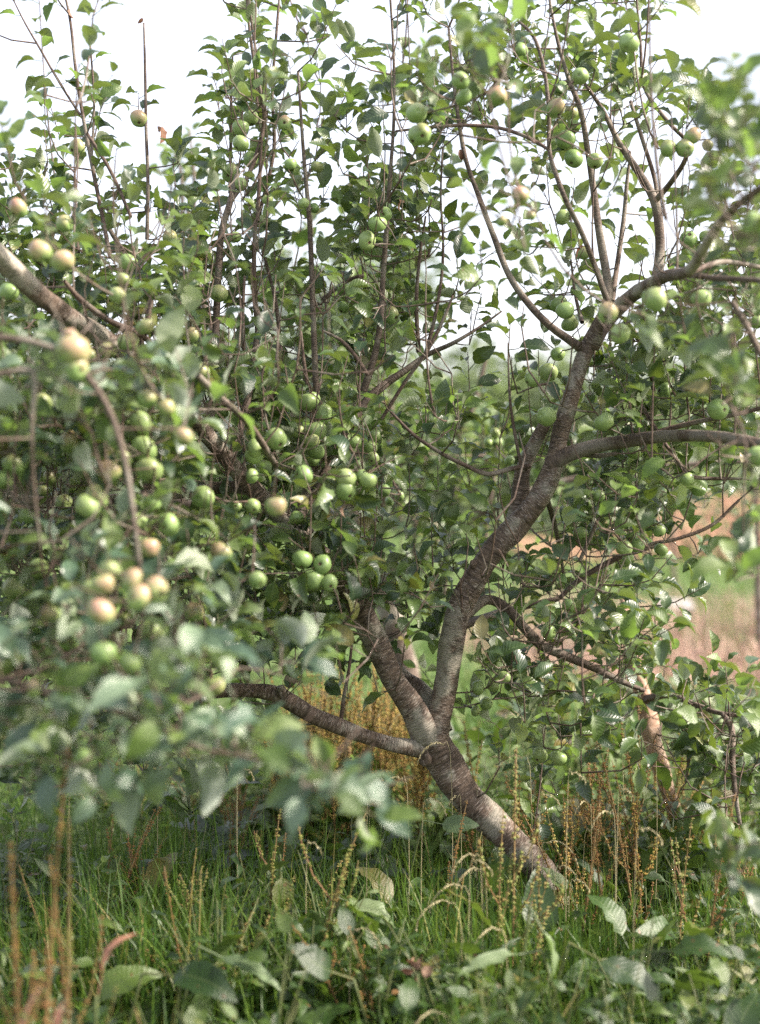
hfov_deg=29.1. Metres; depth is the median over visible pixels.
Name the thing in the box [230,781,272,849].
dock plant
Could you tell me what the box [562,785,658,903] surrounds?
dock plant
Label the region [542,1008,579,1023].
leafy weed
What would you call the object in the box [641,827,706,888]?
dock plant
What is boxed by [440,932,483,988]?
leafy weed
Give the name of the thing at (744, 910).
leafy weed
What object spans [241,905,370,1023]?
leafy weed
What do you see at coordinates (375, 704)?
dock plant
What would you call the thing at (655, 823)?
broad leaf weed
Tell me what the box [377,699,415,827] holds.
dock plant
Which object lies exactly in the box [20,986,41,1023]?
broad leaf weed
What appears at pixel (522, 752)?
leafy weed
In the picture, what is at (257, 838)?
dock plant
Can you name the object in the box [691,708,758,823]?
broad leaf weed
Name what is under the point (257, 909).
leafy weed
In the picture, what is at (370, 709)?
dock plant
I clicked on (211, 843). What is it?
dock plant
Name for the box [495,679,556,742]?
broad leaf weed
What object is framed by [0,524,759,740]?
field grass
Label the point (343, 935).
broad leaf weed
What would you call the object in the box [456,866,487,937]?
grass stem
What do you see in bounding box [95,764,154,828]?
broad leaf weed
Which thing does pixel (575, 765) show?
dock plant
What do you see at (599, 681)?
leafy weed
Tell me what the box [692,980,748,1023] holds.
leafy weed
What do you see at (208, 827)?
dock plant
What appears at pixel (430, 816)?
leafy weed
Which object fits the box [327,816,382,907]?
leafy weed
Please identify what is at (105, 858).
leafy weed
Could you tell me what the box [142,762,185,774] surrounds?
dock plant
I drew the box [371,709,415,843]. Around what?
dock plant
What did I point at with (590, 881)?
dock plant
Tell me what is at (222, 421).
tree
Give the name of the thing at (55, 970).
broad leaf weed
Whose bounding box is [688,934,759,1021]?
leafy weed
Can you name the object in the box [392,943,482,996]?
broad leaf weed
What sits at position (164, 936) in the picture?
leafy weed
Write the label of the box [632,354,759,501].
tree
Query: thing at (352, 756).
leafy weed
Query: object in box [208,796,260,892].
dock plant
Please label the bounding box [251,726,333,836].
dock plant
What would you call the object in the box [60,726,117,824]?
leafy weed
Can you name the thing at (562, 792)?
leafy weed
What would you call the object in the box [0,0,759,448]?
sky
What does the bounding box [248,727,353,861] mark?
dock plant
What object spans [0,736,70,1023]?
dock plant
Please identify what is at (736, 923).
dock plant
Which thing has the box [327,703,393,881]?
dock plant
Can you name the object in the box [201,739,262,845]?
broad leaf weed
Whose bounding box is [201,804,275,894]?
leafy weed
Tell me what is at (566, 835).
grass stem
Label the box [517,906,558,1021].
broad leaf weed
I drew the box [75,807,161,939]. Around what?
dock plant
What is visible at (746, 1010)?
broad leaf weed
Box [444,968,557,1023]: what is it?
leafy weed
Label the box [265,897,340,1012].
leafy weed
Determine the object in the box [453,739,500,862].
dock plant
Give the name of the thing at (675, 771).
dock plant
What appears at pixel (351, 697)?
leafy weed
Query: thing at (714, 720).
broad leaf weed
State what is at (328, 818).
dock plant
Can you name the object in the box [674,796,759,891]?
dock plant
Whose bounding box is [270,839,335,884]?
broad leaf weed
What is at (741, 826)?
dock plant
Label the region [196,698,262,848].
leafy weed
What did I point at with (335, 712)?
dock plant
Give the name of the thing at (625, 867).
dock plant
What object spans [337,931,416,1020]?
leafy weed
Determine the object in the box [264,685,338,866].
dock plant
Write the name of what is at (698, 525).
weed thicket
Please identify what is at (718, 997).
leafy weed
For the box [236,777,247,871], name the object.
grass stem
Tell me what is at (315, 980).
dock plant
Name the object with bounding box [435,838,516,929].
leafy weed
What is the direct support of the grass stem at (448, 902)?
on the ground at (508, 750)
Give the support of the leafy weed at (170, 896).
on the ground at (508, 750)
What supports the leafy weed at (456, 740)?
on the ground at (508, 750)
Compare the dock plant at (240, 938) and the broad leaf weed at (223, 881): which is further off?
the broad leaf weed at (223, 881)
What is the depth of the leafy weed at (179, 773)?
5.28 m
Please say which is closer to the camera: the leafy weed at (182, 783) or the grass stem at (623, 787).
the grass stem at (623, 787)
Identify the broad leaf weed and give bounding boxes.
[0,945,101,1008]
[0,964,59,1023]
[12,970,101,1023]
[14,988,53,1023]
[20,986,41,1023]
[21,707,74,825]
[22,771,117,849]
[23,842,126,962]
[53,755,72,824]
[53,1001,65,1023]
[58,965,161,1023]
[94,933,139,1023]
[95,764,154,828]
[99,759,142,823]
[114,853,177,934]
[126,724,202,760]
[128,960,237,1023]
[129,985,161,1023]
[140,750,201,840]
[143,753,261,875]
[169,715,196,769]
[172,1010,184,1023]
[178,815,258,884]
[181,931,254,1015]
[181,945,280,1013]
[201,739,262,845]
[201,831,268,902]
[209,678,243,740]
[211,892,267,929]
[219,876,284,933]
[224,737,259,807]
[237,1018,253,1023]
[263,893,362,967]
[268,916,384,977]
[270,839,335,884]
[272,854,293,974]
[275,834,336,915]
[284,942,367,1023]
[318,830,401,900]
[318,937,442,1023]
[324,895,394,926]
[348,905,405,948]
[358,867,441,926]
[367,868,439,917]
[375,948,488,1023]
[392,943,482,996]
[399,978,419,1023]
[405,814,479,941]
[417,753,482,878]
[424,854,505,958]
[425,828,500,904]
[426,723,484,777]
[431,937,538,1023]
[445,942,542,1002]
[450,719,510,809]
[453,690,527,774]
[458,948,560,1014]
[469,668,514,729]
[473,920,572,941]
[480,905,607,961]
[486,770,570,847]
[494,699,576,793]
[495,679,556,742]
[496,794,590,869]
[515,740,612,812]
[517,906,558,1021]
[524,697,567,746]
[535,775,592,853]
[545,717,576,783]
[545,931,557,946]
[550,725,629,779]
[550,942,659,1008]
[562,895,689,1018]
[573,704,644,802]
[577,1007,612,1023]
[579,917,679,1023]
[591,728,639,791]
[599,682,670,782]
[614,800,720,906]
[622,932,732,1023]
[623,786,702,909]
[629,761,703,869]
[645,970,708,1023]
[648,758,716,848]
[655,733,709,802]
[659,970,720,1023]
[668,677,724,724]
[670,757,750,811]
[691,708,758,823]
[698,683,744,724]
[716,689,759,734]
[724,993,759,1023]
[728,698,753,803]
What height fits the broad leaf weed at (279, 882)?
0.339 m
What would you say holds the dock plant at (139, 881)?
on the ground at (508, 750)
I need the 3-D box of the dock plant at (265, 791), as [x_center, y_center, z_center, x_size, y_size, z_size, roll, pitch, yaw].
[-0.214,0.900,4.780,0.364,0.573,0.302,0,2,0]
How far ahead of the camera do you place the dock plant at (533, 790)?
4.69 m
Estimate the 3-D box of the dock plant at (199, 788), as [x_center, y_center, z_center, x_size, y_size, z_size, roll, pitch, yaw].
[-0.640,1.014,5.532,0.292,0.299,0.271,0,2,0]
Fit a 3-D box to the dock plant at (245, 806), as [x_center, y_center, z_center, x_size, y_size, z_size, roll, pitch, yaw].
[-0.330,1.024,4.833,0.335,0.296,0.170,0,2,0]
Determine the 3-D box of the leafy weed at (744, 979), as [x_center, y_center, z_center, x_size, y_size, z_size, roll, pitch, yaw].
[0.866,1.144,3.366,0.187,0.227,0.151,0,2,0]
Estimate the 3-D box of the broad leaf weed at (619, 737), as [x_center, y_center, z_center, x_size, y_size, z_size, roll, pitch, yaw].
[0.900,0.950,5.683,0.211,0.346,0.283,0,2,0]
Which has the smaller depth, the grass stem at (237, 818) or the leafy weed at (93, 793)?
the grass stem at (237, 818)
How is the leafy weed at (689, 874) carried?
on the ground at (508, 750)
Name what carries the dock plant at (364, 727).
on the ground at (508, 750)
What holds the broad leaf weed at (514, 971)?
on the ground at (508, 750)
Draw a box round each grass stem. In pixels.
[69,795,83,1002]
[157,778,185,886]
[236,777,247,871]
[237,768,254,905]
[306,842,321,876]
[349,928,381,1021]
[366,803,367,897]
[369,725,391,832]
[385,776,408,935]
[415,899,462,976]
[415,1010,447,1023]
[421,797,446,942]
[429,882,471,984]
[448,793,461,866]
[452,853,482,1018]
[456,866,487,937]
[468,858,493,978]
[474,926,507,1015]
[482,755,511,887]
[509,687,529,793]
[538,791,560,859]
[539,840,578,865]
[554,865,577,892]
[565,769,585,923]
[568,878,589,916]
[575,801,591,914]
[582,828,608,892]
[585,743,623,902]
[591,809,615,945]
[616,785,633,893]
[633,825,662,1005]
[635,757,656,897]
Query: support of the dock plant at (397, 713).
on the ground at (508, 750)
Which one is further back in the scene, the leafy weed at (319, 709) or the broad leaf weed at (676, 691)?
the broad leaf weed at (676, 691)
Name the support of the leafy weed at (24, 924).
on the ground at (508, 750)
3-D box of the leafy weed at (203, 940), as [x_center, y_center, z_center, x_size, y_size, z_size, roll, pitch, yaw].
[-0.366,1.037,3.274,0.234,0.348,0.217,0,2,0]
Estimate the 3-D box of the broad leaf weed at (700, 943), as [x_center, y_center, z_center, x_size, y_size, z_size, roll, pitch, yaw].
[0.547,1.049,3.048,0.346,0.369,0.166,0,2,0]
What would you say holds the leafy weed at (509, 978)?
on the ground at (508, 750)
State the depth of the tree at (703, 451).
27.88 m
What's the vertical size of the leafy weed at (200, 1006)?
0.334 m
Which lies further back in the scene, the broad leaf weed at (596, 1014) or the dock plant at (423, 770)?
the dock plant at (423, 770)
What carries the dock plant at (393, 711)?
on the ground at (508, 750)
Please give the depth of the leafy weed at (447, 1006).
2.96 m
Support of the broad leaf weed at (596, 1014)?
on the ground at (508, 750)
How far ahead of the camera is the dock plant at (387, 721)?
5.29 m
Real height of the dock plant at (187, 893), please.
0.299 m
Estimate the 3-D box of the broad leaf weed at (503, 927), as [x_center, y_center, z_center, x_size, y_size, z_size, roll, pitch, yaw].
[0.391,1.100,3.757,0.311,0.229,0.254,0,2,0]
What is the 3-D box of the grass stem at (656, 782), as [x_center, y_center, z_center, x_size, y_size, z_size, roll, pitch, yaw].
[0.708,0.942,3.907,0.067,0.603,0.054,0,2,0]
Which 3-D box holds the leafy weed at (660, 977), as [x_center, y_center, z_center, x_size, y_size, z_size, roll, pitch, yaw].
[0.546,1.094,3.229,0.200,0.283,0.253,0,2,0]
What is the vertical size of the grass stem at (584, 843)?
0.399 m
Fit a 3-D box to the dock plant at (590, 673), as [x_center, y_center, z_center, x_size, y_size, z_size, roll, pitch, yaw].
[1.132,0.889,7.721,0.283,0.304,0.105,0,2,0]
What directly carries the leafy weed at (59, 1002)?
on the ground at (508, 750)
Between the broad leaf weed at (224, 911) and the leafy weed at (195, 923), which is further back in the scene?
the broad leaf weed at (224, 911)
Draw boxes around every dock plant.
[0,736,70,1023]
[7,840,48,1023]
[16,866,79,1002]
[27,808,163,948]
[31,854,103,1023]
[34,818,128,1023]
[47,821,119,916]
[55,759,117,835]
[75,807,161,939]
[96,866,238,959]
[108,765,161,832]
[121,843,178,960]
[130,806,258,931]
[134,1007,139,1023]
[141,767,190,837]
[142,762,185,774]
[145,867,200,978]
[162,911,269,1002]
[165,873,262,956]
[167,780,232,848]
[172,848,207,1005]
[178,750,244,803]
[186,797,243,843]
[190,786,256,863]
[191,791,267,873]
[202,815,238,895]
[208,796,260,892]
[222,764,250,811]
[225,783,266,842]
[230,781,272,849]
[232,707,331,839]
[232,727,333,827]
[232,785,303,848]
[234,830,297,906]
[238,680,334,859]
[240,809,340,995]
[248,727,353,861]
[251,699,318,841]
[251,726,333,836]
[257,807,322,858]
[257,832,286,949]
[259,697,350,842]
[259,813,365,998]
[264,674,329,787]
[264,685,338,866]
[268,673,335,799]
[269,673,332,824]
[274,711,329,850]
[288,812,310,873]
[290,860,348,942]
[292,927,364,1023]
[293,926,377,1023]
[295,664,356,836]
[295,666,327,741]
[301,725,392,861]
[302,672,349,746]
[302,700,403,894]
[304,675,346,843]
[304,699,377,883]
[305,725,343,842]
[306,670,357,828]
[306,672,338,735]
[319,674,333,736]
[322,704,370,805]
[324,657,340,750]
[325,698,338,769]
[326,674,394,882]
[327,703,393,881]
[328,671,379,831]
[328,681,411,782]
[332,667,362,828]
[333,696,410,835]
[339,667,414,856]
[352,665,390,753]
[354,676,388,751]
[355,662,394,759]
[359,677,388,753]
[361,665,411,784]
[361,672,391,727]
[362,704,426,819]
[363,705,417,776]
[366,690,383,763]
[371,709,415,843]
[375,689,401,786]
[376,693,432,825]
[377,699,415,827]
[378,685,392,760]
[378,725,456,838]
[380,718,404,828]
[381,699,390,764]
[383,686,411,775]
[389,758,449,803]
[392,758,436,847]
[393,764,455,809]
[394,753,449,876]
[394,757,487,882]
[396,711,443,797]
[397,800,481,944]
[403,733,441,856]
[407,756,435,850]
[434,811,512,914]
[437,747,562,1012]
[449,720,486,862]
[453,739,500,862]
[466,809,523,997]
[477,775,546,911]
[494,861,563,981]
[503,794,580,897]
[504,771,562,828]
[504,782,585,928]
[509,773,624,905]
[512,906,614,1023]
[517,697,563,770]
[527,737,596,790]
[529,762,605,872]
[535,788,600,865]
[544,794,607,939]
[554,743,640,877]
[556,701,576,719]
[560,799,641,879]
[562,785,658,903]
[570,663,605,680]
[571,751,649,939]
[571,804,622,947]
[573,748,645,898]
[573,751,714,937]
[584,743,714,917]
[592,751,688,831]
[597,761,675,918]
[598,766,684,945]
[602,757,692,867]
[605,768,710,864]
[606,706,673,911]
[618,747,716,884]
[621,753,674,872]
[629,733,690,843]
[635,793,747,976]
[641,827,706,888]
[650,818,757,977]
[660,758,704,864]
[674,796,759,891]
[677,825,754,951]
[681,783,726,912]
[720,784,759,863]
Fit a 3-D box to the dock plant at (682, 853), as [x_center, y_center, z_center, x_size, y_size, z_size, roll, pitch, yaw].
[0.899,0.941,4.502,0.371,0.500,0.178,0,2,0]
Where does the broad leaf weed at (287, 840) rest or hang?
on the ground at (508, 750)
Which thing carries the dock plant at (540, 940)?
on the ground at (508, 750)
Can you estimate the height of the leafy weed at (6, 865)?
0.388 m
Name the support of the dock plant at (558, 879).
on the ground at (508, 750)
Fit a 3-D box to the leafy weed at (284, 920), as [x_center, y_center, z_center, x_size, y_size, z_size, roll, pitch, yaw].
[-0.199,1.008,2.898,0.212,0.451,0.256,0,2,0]
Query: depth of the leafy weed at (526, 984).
2.96 m
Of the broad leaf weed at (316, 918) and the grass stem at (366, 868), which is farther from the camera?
the grass stem at (366, 868)
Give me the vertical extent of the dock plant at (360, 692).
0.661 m
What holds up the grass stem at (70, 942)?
on the ground at (508, 750)
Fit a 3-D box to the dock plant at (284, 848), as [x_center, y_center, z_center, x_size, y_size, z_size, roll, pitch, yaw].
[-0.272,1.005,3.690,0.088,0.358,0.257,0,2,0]
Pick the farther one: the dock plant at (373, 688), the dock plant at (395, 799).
the dock plant at (373, 688)
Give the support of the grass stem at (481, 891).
on the ground at (508, 750)
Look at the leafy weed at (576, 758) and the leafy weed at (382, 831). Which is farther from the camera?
the leafy weed at (576, 758)
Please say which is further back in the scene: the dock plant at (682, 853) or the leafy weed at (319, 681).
the leafy weed at (319, 681)
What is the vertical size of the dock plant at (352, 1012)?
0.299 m
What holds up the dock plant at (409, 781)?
on the ground at (508, 750)
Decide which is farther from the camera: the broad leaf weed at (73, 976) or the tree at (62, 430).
the tree at (62, 430)
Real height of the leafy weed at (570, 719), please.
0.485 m
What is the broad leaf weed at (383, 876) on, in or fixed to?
on the ground at (508, 750)
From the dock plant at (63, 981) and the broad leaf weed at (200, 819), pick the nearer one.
the dock plant at (63, 981)
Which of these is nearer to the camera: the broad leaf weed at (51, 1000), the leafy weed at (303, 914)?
the broad leaf weed at (51, 1000)
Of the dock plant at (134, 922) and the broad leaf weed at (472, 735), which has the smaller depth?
the dock plant at (134, 922)
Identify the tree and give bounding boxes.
[0,0,759,949]
[0,279,423,852]
[9,343,231,509]
[12,345,267,485]
[132,122,749,761]
[180,314,428,441]
[235,246,454,517]
[238,349,470,528]
[387,333,620,533]
[406,336,645,532]
[542,360,758,515]
[565,589,759,915]
[568,409,693,599]
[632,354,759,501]
[633,416,721,597]
[692,383,759,647]
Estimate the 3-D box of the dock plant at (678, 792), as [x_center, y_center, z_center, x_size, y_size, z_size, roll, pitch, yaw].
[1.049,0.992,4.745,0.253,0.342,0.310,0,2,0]
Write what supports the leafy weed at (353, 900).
on the ground at (508, 750)
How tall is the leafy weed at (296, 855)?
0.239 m
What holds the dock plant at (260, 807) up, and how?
on the ground at (508, 750)
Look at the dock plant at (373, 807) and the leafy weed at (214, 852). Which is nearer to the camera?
the leafy weed at (214, 852)
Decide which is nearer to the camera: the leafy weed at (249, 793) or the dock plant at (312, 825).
the dock plant at (312, 825)
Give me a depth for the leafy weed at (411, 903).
3.72 m
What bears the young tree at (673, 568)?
on the ground at (508, 750)
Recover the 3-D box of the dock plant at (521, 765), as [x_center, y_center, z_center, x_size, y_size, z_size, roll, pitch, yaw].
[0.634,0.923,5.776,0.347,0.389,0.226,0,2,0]
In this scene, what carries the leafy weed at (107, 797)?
on the ground at (508, 750)
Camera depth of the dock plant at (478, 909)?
3.40 m
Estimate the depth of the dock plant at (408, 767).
5.27 m
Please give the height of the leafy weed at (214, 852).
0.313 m
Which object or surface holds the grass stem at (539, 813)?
on the ground at (508, 750)
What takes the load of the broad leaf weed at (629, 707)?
on the ground at (508, 750)
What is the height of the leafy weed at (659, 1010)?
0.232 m
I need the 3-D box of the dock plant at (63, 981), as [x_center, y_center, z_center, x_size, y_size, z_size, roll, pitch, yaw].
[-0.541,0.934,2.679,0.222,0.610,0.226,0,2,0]
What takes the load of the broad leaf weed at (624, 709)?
on the ground at (508, 750)
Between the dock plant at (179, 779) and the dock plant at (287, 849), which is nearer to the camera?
the dock plant at (287, 849)
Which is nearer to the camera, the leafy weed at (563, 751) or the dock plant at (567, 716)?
the leafy weed at (563, 751)
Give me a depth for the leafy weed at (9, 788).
5.56 m
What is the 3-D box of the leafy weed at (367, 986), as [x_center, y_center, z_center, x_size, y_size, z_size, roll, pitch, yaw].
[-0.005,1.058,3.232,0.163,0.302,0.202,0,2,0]
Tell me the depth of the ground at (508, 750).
6.30 m
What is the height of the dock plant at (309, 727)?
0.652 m
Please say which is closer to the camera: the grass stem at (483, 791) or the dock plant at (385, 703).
the grass stem at (483, 791)
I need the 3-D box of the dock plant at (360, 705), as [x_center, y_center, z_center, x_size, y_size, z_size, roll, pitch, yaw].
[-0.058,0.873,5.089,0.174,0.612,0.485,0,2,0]
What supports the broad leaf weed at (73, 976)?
on the ground at (508, 750)
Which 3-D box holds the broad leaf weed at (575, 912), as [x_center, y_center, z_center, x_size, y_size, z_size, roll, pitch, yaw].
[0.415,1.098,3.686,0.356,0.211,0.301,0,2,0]
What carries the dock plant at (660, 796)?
on the ground at (508, 750)
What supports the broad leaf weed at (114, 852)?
on the ground at (508, 750)
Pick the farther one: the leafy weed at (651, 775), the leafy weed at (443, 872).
the leafy weed at (651, 775)
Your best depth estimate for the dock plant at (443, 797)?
4.98 m
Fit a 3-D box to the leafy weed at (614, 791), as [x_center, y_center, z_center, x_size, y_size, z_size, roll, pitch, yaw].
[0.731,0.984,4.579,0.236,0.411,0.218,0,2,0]
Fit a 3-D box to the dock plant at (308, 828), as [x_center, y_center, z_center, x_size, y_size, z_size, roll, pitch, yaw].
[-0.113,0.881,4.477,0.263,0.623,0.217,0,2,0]
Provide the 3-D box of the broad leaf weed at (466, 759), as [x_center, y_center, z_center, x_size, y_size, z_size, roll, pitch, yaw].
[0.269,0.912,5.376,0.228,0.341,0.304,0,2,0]
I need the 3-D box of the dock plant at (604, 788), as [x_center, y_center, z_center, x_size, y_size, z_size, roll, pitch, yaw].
[0.769,0.929,4.263,0.392,0.589,0.249,0,2,0]
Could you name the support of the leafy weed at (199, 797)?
on the ground at (508, 750)
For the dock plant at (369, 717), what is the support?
on the ground at (508, 750)
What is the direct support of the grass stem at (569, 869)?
on the ground at (508, 750)
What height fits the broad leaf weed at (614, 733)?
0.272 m
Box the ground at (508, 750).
[0,474,759,1023]
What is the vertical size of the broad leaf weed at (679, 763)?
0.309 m
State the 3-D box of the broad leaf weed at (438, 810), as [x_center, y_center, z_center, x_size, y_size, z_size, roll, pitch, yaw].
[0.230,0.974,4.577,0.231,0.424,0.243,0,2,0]
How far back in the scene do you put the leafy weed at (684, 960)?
3.47 m
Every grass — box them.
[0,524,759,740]
[0,720,759,1023]
[435,576,759,703]
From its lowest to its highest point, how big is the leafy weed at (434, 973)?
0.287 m
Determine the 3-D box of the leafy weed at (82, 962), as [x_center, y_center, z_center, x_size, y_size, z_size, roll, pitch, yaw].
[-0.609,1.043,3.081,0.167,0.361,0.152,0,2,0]
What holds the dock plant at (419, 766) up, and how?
on the ground at (508, 750)
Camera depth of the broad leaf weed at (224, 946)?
3.17 m
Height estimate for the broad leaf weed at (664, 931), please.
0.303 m
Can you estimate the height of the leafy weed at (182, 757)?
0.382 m
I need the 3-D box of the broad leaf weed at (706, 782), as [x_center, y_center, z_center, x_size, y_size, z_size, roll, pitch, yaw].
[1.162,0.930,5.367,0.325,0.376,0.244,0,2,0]
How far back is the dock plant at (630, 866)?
4.62 m
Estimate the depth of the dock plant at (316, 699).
5.38 m
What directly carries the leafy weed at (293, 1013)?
on the ground at (508, 750)
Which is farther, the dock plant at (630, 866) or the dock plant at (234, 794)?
the dock plant at (234, 794)
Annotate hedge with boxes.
[4,415,750,525]
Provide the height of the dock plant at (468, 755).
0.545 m
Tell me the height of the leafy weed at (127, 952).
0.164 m
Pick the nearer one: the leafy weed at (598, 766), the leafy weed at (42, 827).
the leafy weed at (42, 827)
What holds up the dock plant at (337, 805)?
on the ground at (508, 750)
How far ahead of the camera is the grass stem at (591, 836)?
3.89 m
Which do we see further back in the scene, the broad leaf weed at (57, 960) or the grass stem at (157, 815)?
the grass stem at (157, 815)
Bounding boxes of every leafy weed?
[0,717,34,807]
[0,758,35,803]
[0,797,64,907]
[0,803,65,921]
[0,822,43,948]
[0,828,47,932]
[0,907,44,1014]
[0,947,50,1023]
[2,912,40,979]
[20,997,64,1023]
[33,856,173,1019]
[43,918,119,1004]
[50,758,132,855]
[54,917,131,1023]
[59,866,118,936]
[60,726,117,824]
[63,787,127,854]
[72,843,137,946]
[78,726,117,771]
[97,758,122,834]
[97,920,172,1017]
[98,941,165,995]
[104,729,192,855]
[137,964,207,1023]
[146,945,249,1019]
[148,750,209,826]
[148,875,205,927]
[163,897,267,1023]
[163,927,271,1023]
[166,701,216,780]
[166,751,235,840]
[167,748,191,782]
[169,824,235,924]
[175,877,227,951]
[179,1012,209,1023]
[190,877,252,979]
[191,706,256,809]
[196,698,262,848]
[200,742,238,815]
[200,853,309,960]
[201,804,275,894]
[219,1003,245,1023]
[229,889,273,955]
[232,919,286,1020]
[233,871,274,923]
[235,682,277,800]
[239,908,332,1023]
[240,720,298,803]
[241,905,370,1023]
[247,743,278,827]
[248,999,300,1023]
[254,677,339,815]
[257,878,313,943]
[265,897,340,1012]
[278,789,343,873]
[287,848,343,916]
[291,850,378,999]
[313,673,338,701]
[319,827,396,913]
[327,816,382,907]
[328,667,364,752]
[328,752,378,832]
[334,792,429,880]
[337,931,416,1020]
[342,927,413,1022]
[351,917,416,1023]
[373,908,480,1023]
[373,935,443,1014]
[379,682,433,789]
[392,890,443,944]
[395,771,457,884]
[410,927,493,1023]
[414,783,453,859]
[425,675,456,717]
[430,738,458,801]
[430,977,528,1023]
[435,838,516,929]
[439,806,492,926]
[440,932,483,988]
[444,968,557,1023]
[446,963,520,1023]
[455,953,545,1023]
[475,744,523,829]
[480,847,551,915]
[480,925,573,1003]
[504,768,560,834]
[505,679,550,766]
[507,693,553,774]
[508,691,557,825]
[509,962,576,1020]
[514,961,617,1023]
[517,717,564,806]
[525,703,586,783]
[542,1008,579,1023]
[543,678,576,790]
[553,720,622,834]
[556,790,598,856]
[565,657,625,754]
[565,715,633,816]
[565,755,592,797]
[574,732,647,848]
[578,748,632,863]
[578,759,646,882]
[580,944,674,1023]
[580,948,664,1023]
[588,952,622,1012]
[607,717,662,779]
[608,910,675,1023]
[611,890,671,964]
[615,749,670,814]
[616,878,681,956]
[625,941,688,1015]
[643,852,701,995]
[644,1000,710,1023]
[647,837,706,925]
[651,924,735,1020]
[653,989,711,1023]
[659,945,759,1023]
[661,886,738,966]
[674,931,759,1023]
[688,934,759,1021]
[692,885,758,1002]
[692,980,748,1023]
[694,890,743,989]
[711,923,758,997]
[729,897,759,984]
[738,965,757,994]
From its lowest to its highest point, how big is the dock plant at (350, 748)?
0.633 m
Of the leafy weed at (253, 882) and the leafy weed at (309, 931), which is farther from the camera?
the leafy weed at (253, 882)
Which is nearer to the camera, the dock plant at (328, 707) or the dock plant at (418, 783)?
the dock plant at (418, 783)
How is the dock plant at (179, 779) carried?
on the ground at (508, 750)
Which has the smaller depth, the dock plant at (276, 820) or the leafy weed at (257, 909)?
the leafy weed at (257, 909)
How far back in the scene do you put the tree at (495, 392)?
28.34 m
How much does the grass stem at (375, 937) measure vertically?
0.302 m
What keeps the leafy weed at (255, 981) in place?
on the ground at (508, 750)
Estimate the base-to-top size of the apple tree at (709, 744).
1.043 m
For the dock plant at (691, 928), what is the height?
0.584 m
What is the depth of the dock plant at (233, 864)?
4.18 m
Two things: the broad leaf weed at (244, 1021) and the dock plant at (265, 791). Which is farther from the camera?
the dock plant at (265, 791)
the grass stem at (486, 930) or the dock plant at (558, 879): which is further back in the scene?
the dock plant at (558, 879)
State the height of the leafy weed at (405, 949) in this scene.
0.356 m
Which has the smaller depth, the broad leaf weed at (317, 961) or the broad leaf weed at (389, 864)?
the broad leaf weed at (317, 961)
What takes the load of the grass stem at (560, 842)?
on the ground at (508, 750)
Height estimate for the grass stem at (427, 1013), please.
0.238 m
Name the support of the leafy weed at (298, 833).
on the ground at (508, 750)
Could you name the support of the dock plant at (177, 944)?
on the ground at (508, 750)
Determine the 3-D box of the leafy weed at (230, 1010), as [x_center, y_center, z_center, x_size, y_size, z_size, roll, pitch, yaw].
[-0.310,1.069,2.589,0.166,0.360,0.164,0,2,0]
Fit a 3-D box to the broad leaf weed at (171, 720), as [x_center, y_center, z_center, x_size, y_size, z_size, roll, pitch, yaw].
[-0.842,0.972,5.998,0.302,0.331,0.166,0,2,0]
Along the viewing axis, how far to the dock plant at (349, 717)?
4.74 m
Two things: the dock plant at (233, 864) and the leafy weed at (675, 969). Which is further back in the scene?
the dock plant at (233, 864)
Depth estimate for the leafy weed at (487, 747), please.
4.89 m
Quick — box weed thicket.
[510,490,759,569]
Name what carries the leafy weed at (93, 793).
on the ground at (508, 750)
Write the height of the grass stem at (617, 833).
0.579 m
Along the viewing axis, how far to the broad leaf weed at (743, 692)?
6.09 m
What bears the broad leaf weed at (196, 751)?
on the ground at (508, 750)
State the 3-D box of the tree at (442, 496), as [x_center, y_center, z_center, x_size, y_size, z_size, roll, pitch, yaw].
[-0.308,-1.596,33.232,5.941,4.140,5.208,0,2,0]
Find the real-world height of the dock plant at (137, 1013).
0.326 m
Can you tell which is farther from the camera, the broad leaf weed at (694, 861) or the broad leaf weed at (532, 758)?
the broad leaf weed at (532, 758)
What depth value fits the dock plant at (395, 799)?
4.87 m
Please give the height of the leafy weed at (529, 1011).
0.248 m
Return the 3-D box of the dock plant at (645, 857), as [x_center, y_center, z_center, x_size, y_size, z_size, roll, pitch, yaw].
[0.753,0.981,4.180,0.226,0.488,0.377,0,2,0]
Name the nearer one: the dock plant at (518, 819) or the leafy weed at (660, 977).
the leafy weed at (660, 977)
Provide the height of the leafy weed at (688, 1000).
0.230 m
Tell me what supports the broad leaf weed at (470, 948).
on the ground at (508, 750)
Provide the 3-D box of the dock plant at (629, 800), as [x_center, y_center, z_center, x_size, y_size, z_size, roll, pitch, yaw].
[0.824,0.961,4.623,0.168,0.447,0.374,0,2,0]
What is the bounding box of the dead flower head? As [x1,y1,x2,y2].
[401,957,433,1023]
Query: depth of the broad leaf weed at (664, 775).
4.55 m
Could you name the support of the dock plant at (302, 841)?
on the ground at (508, 750)
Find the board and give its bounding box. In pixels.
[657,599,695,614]
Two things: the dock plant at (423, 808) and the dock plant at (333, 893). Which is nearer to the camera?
the dock plant at (333, 893)
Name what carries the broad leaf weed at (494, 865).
on the ground at (508, 750)
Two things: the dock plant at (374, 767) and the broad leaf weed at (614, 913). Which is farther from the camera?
the dock plant at (374, 767)
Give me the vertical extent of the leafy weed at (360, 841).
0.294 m
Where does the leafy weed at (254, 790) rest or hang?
on the ground at (508, 750)
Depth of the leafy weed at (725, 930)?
3.70 m
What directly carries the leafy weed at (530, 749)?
on the ground at (508, 750)

